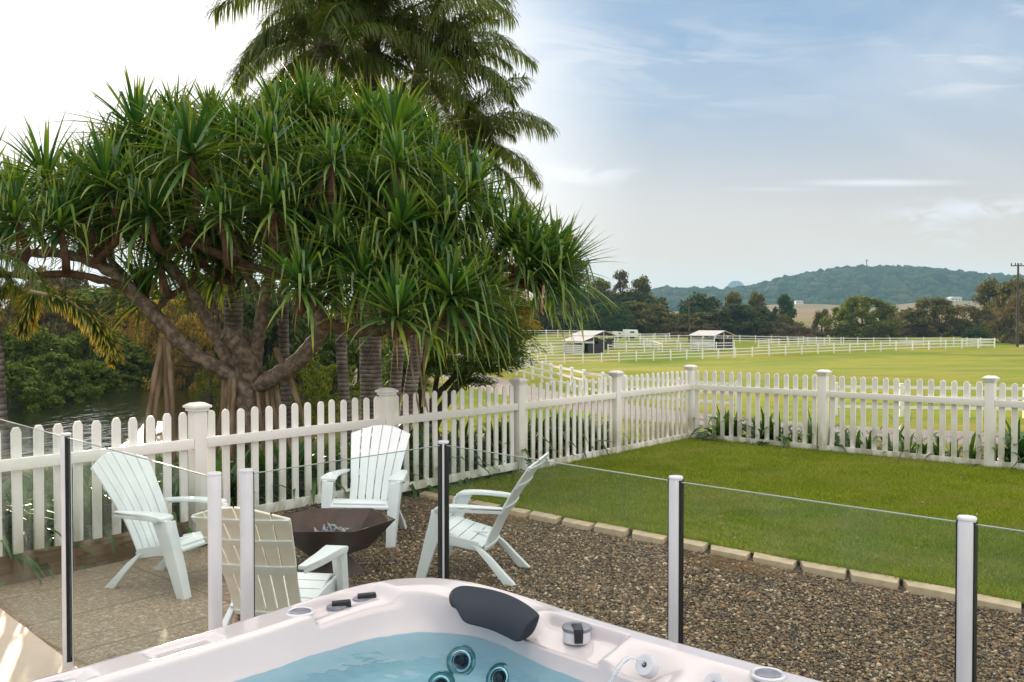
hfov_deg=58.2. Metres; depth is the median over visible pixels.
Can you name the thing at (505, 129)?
palm tree
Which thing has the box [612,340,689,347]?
rail fence
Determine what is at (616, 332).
horse float
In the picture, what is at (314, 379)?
shrub
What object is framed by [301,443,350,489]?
strap plant
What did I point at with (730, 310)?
tree
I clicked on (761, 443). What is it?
strap plant
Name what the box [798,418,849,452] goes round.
strap plant
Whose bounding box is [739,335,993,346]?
rail fence
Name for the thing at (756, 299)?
tree
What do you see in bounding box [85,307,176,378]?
tree
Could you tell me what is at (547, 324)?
tree
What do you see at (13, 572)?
timber sleeper
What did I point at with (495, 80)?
palm tree
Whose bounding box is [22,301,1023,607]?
ground
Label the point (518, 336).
tree
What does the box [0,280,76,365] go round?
tree
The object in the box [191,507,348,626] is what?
adirondack chair
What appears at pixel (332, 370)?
shrub
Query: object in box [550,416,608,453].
strap plant
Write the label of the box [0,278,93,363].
tree
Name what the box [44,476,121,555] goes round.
strap plant
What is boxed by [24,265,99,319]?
tree
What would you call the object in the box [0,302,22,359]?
tree
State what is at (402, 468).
strap plant
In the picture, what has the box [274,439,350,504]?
strap plant
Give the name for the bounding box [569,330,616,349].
horse shelter
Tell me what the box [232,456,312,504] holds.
strap plant
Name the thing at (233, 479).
strap plant
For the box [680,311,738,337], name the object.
tree
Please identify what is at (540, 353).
rail fence
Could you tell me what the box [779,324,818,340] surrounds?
shrub
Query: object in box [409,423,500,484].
strap plant
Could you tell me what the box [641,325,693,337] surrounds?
shrub
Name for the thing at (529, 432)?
strap plant
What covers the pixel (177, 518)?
strap plant
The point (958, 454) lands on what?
strap plant
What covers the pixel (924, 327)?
shrub
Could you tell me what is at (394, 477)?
adirondack chair
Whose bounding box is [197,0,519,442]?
palm tree
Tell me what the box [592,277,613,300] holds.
tree
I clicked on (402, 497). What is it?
strap plant
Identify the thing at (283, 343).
palm tree
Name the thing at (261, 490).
strap plant
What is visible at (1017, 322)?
power pole
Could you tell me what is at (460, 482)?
strap plant
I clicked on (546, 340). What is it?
rail fence
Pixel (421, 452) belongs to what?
strap plant
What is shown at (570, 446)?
strap plant
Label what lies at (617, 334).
rail fence
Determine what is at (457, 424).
strap plant
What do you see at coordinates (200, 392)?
shrub
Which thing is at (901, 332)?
shrub
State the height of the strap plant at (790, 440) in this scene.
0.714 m
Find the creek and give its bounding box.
[7,381,273,456]
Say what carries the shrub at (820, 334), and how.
on the ground at (970, 365)
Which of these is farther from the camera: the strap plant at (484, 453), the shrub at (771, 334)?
the shrub at (771, 334)
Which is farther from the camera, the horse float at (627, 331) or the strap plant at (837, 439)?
the horse float at (627, 331)
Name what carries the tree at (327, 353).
on the ground at (970, 365)
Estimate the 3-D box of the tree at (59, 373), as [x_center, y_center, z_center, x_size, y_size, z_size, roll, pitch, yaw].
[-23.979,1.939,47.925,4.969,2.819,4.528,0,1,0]
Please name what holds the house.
on the ground at (970, 365)
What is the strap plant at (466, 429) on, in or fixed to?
on the ground at (970, 365)
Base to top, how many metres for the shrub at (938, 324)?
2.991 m
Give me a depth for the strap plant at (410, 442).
10.43 m
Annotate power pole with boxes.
[684,300,694,342]
[1011,263,1023,346]
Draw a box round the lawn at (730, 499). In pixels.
[429,438,1023,603]
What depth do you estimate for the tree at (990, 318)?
162.53 m
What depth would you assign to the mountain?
2986.01 m
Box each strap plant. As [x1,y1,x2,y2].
[0,470,53,583]
[0,489,100,586]
[2,480,111,559]
[2,485,103,548]
[2,504,32,545]
[2,509,48,576]
[30,473,128,569]
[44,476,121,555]
[45,475,179,560]
[102,476,178,522]
[121,477,207,551]
[155,453,236,515]
[156,463,235,522]
[160,446,302,544]
[176,460,290,509]
[216,458,287,500]
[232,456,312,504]
[233,437,350,501]
[235,438,350,500]
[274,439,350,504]
[275,445,370,498]
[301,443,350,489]
[312,440,423,498]
[324,440,426,501]
[326,424,432,497]
[348,445,460,499]
[350,428,460,485]
[399,432,470,490]
[401,432,452,491]
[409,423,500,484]
[419,422,475,485]
[420,418,510,480]
[430,433,497,480]
[440,421,499,475]
[465,427,530,473]
[474,417,553,466]
[474,419,546,471]
[482,422,542,474]
[484,415,563,461]
[492,414,583,457]
[528,409,615,457]
[528,414,577,451]
[528,417,563,460]
[528,425,582,465]
[549,424,616,458]
[550,409,632,454]
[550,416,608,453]
[571,415,623,452]
[588,417,640,447]
[683,403,754,440]
[710,411,753,441]
[736,406,792,445]
[736,416,754,438]
[747,411,807,446]
[770,415,808,446]
[788,410,839,449]
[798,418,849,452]
[834,427,881,449]
[835,425,878,449]
[835,429,868,446]
[849,414,915,453]
[866,414,937,452]
[898,432,948,458]
[909,427,950,458]
[924,435,972,459]
[941,431,1022,460]
[959,429,1023,466]
[975,418,1023,469]
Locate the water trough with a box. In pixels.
[899,341,926,342]
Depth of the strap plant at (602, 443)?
13.05 m
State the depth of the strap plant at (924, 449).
12.51 m
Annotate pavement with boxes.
[0,545,238,667]
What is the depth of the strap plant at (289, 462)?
9.10 m
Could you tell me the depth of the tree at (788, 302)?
190.32 m
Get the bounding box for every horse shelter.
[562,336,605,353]
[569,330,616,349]
[688,330,733,350]
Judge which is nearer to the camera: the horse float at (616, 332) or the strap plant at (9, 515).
the strap plant at (9, 515)
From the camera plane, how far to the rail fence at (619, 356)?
115.56 m
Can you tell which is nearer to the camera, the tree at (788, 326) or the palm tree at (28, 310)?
the palm tree at (28, 310)
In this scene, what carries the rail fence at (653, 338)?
on the ground at (970, 365)
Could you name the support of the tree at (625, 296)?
on the ground at (970, 365)
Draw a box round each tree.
[0,50,624,475]
[0,253,124,489]
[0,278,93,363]
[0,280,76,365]
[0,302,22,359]
[1,323,104,395]
[4,361,64,412]
[9,351,105,401]
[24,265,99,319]
[46,286,111,363]
[64,327,151,382]
[64,359,126,391]
[76,284,156,359]
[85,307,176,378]
[102,368,139,386]
[113,350,155,384]
[122,298,214,381]
[141,312,219,391]
[157,273,247,384]
[170,282,266,361]
[193,99,293,453]
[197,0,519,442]
[198,213,353,450]
[212,281,323,399]
[220,0,433,443]
[263,285,336,384]
[306,300,419,396]
[314,0,540,407]
[381,269,547,440]
[399,71,559,432]
[406,335,489,363]
[480,317,531,361]
[512,299,566,333]
[518,297,583,331]
[549,286,609,331]
[568,259,610,291]
[581,301,634,331]
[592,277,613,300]
[598,300,678,333]
[605,289,668,329]
[609,269,633,293]
[631,274,653,296]
[633,310,680,333]
[648,296,669,316]
[653,313,704,336]
[677,292,722,312]
[677,306,704,315]
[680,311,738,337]
[695,302,779,339]
[723,291,742,306]
[734,307,785,338]
[745,321,804,339]
[748,290,768,309]
[770,312,804,337]
[772,293,796,321]
[810,308,832,337]
[818,295,905,339]
[879,309,936,336]
[900,296,970,336]
[937,302,995,335]
[960,324,1008,338]
[965,276,1013,331]
[974,311,1021,336]
[979,275,1023,341]
[984,289,1023,343]
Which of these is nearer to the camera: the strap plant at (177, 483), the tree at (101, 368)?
the strap plant at (177, 483)
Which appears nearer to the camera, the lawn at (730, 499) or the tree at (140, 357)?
the lawn at (730, 499)
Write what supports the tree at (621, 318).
on the ground at (970, 365)
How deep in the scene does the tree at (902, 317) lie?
170.95 m
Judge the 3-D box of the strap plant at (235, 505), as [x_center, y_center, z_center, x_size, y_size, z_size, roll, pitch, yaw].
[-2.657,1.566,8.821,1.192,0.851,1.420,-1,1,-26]
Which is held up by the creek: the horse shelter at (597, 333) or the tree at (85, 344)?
the tree at (85, 344)
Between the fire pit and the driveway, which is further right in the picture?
the driveway
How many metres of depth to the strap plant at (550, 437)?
12.61 m
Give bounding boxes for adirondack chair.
[90,452,229,599]
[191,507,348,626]
[321,425,409,547]
[416,452,548,585]
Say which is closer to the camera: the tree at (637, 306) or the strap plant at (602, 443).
the strap plant at (602, 443)
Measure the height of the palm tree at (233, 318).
5.408 m
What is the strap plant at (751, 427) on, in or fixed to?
on the ground at (970, 365)
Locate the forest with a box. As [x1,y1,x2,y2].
[646,264,1023,311]
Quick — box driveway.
[435,369,1005,445]
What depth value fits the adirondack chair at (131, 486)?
6.68 m
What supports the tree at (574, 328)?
on the ground at (970, 365)
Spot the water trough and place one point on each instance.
(911, 342)
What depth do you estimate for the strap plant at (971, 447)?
12.08 m
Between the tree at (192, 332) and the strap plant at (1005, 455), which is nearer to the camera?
the strap plant at (1005, 455)
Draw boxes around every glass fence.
[0,419,221,667]
[239,440,1023,681]
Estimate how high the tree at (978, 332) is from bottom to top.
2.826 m
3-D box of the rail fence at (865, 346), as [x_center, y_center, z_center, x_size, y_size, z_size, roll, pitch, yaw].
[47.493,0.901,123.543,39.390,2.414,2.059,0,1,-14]
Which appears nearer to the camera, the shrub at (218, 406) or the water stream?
the water stream
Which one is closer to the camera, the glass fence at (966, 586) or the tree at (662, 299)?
the glass fence at (966, 586)
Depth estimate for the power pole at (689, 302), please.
149.86 m
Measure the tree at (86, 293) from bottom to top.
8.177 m
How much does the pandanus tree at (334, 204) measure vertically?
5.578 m
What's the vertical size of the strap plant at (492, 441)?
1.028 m
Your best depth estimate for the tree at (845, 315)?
163.83 m
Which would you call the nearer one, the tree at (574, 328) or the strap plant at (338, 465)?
the strap plant at (338, 465)
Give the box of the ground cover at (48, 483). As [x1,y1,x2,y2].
[3,424,607,529]
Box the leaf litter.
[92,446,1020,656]
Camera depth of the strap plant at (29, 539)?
7.07 m
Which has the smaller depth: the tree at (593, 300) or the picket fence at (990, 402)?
the picket fence at (990, 402)
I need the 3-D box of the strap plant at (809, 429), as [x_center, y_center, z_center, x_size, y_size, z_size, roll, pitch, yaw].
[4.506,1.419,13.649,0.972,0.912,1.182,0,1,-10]
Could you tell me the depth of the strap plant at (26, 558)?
6.71 m
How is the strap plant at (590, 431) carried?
on the ground at (970, 365)
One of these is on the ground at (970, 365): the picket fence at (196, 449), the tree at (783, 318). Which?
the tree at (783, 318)
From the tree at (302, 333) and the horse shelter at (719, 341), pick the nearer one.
the tree at (302, 333)
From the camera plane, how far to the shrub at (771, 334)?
169.14 m
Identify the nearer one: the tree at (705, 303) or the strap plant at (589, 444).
the strap plant at (589, 444)
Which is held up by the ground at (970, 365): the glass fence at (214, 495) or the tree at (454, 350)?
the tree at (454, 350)
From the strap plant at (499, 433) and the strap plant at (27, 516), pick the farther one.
the strap plant at (499, 433)
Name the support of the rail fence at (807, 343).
on the ground at (970, 365)
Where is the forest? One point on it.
(891, 284)
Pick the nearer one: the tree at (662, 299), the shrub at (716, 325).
the shrub at (716, 325)
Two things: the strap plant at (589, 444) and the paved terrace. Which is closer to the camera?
the paved terrace
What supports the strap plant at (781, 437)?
on the ground at (970, 365)
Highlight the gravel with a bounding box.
[239,494,1023,681]
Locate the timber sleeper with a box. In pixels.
[0,522,188,585]
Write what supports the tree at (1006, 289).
on the ground at (970, 365)
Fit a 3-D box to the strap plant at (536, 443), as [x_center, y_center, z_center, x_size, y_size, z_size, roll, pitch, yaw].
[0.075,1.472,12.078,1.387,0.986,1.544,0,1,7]
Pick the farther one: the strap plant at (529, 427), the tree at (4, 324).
the tree at (4, 324)
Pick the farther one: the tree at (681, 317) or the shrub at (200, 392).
the tree at (681, 317)
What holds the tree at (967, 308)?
on the ground at (970, 365)
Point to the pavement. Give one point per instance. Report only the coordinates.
(154, 609)
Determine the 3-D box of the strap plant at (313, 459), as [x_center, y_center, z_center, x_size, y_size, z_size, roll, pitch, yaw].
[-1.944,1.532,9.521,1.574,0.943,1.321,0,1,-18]
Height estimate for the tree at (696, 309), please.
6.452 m
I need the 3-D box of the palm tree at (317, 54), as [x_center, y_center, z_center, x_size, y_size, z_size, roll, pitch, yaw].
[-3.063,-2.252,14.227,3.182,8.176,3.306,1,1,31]
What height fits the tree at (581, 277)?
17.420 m
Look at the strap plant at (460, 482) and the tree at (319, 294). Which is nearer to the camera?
the strap plant at (460, 482)
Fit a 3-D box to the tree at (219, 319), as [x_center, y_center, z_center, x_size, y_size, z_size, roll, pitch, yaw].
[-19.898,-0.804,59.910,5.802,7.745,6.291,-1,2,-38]
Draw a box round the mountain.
[728,281,743,287]
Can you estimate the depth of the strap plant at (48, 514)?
7.37 m
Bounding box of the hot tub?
[28,578,822,681]
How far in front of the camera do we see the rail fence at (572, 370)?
45.30 m
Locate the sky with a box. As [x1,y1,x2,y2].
[0,0,1023,313]
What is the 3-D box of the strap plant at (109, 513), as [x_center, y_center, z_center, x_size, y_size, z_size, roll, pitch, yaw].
[-3.287,1.519,7.838,1.426,1.171,1.319,1,2,39]
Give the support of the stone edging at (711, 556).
on the gravel
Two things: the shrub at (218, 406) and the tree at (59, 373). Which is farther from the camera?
the tree at (59, 373)
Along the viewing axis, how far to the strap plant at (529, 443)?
12.23 m
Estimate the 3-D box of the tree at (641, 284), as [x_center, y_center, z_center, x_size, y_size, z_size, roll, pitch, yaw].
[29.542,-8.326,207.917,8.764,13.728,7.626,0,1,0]
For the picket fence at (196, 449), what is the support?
on the lawn at (730, 499)
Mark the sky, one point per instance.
(718, 143)
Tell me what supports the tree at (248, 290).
on the ground at (970, 365)
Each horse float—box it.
[612,331,622,338]
[623,329,637,338]
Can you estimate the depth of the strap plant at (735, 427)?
14.37 m
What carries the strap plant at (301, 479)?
on the ground at (970, 365)
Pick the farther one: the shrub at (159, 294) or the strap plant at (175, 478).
the shrub at (159, 294)
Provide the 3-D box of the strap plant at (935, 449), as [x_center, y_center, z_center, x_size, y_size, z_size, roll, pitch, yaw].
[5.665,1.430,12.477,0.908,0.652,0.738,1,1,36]
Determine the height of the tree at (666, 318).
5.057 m
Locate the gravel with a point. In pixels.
(900, 587)
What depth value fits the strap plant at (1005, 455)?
11.77 m
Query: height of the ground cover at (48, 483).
1.541 m
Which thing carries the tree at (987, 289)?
on the ground at (970, 365)
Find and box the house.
[947,297,961,300]
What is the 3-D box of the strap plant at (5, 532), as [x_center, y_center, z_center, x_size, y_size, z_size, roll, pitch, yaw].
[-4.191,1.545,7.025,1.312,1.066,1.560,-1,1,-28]
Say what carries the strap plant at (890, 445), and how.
on the ground at (970, 365)
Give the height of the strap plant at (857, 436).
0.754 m
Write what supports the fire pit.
on the gravel
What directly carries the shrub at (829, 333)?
on the ground at (970, 365)
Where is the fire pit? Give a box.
[284,508,395,576]
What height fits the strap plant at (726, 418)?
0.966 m
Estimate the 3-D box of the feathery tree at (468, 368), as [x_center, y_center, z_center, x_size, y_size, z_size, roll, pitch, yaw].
[-1.315,0.232,21.217,4.303,4.223,3.420,0,1,0]
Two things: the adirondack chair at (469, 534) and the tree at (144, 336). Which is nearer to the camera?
the adirondack chair at (469, 534)
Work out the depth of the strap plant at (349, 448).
10.04 m
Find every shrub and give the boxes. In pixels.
[124,290,184,341]
[188,369,221,402]
[212,389,220,415]
[270,355,337,429]
[298,363,360,424]
[401,374,432,390]
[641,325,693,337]
[670,324,733,337]
[693,322,747,337]
[740,326,793,340]
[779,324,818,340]
[794,328,827,339]
[823,328,846,337]
[869,326,916,337]
[897,325,942,337]
[919,322,959,336]
[937,323,986,334]
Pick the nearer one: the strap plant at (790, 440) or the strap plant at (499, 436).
the strap plant at (499, 436)
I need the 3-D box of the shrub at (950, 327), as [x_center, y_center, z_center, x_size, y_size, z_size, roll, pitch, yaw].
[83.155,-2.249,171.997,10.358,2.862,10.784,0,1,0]
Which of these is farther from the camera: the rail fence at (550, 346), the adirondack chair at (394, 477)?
the rail fence at (550, 346)
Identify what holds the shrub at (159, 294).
on the ground at (970, 365)
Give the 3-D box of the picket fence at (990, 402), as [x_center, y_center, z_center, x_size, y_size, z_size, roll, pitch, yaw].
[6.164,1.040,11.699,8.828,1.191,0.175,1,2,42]
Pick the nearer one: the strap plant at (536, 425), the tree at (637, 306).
the strap plant at (536, 425)
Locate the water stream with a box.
[608,655,644,681]
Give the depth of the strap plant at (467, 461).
10.97 m
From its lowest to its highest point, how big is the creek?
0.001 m
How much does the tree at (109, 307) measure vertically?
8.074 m
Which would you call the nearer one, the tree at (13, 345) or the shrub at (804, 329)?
the tree at (13, 345)
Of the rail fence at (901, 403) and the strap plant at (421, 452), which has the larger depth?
the rail fence at (901, 403)
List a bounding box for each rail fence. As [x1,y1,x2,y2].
[447,354,736,411]
[518,342,565,351]
[520,346,562,355]
[520,348,734,365]
[527,337,564,344]
[528,330,605,337]
[606,333,669,340]
[607,342,734,352]
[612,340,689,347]
[639,335,738,342]
[640,337,661,350]
[735,338,994,357]
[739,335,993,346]
[758,337,841,346]
[835,382,1023,417]
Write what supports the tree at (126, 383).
on the creek
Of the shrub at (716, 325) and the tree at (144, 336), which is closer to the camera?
the tree at (144, 336)
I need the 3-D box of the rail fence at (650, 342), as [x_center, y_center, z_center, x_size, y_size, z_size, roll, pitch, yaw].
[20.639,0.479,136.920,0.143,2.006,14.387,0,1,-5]
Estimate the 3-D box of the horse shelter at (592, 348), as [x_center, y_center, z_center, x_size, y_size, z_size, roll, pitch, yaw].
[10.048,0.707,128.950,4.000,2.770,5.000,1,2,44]
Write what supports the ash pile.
in the fire pit
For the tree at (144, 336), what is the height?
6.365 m
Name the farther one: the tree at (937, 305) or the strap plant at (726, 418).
the tree at (937, 305)
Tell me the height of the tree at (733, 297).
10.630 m
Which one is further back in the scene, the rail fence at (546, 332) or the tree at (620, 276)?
the tree at (620, 276)
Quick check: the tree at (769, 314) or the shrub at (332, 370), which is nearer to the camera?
the shrub at (332, 370)
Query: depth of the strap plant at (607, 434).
13.39 m
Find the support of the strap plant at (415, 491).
on the ground at (970, 365)
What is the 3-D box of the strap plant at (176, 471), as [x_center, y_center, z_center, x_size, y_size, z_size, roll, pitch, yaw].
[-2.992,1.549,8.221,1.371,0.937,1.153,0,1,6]
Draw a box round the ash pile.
[314,522,349,530]
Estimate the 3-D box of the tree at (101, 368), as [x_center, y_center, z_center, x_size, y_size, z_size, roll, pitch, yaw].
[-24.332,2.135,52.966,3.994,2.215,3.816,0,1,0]
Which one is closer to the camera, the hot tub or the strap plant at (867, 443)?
the hot tub
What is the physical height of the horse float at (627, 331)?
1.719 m
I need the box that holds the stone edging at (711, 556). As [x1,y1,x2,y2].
[414,499,1022,615]
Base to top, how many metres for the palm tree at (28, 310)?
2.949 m
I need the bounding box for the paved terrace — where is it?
[0,609,77,681]
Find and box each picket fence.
[0,365,697,556]
[692,370,1023,469]
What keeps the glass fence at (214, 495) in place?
on the pavement
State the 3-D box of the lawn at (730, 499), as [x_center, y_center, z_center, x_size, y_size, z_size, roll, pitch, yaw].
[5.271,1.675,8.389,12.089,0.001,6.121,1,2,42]
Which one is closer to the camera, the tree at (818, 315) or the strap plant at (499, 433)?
the strap plant at (499, 433)
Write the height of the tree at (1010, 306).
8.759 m
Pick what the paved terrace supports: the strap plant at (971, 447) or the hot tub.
the hot tub
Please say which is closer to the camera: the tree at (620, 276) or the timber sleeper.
the timber sleeper
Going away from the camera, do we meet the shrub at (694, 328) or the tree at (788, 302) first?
the shrub at (694, 328)
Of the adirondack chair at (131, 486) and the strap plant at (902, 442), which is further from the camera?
the strap plant at (902, 442)
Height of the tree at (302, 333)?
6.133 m
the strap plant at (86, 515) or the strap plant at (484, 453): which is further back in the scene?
the strap plant at (484, 453)
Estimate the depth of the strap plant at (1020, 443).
11.82 m
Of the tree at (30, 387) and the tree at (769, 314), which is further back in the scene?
the tree at (769, 314)
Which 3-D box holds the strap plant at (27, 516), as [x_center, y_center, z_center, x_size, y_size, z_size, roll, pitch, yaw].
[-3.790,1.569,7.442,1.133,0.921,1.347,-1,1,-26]
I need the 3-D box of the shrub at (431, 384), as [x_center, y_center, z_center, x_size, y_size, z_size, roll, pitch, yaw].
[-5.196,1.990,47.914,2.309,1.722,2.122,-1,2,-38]
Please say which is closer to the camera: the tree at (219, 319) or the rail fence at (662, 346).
the tree at (219, 319)

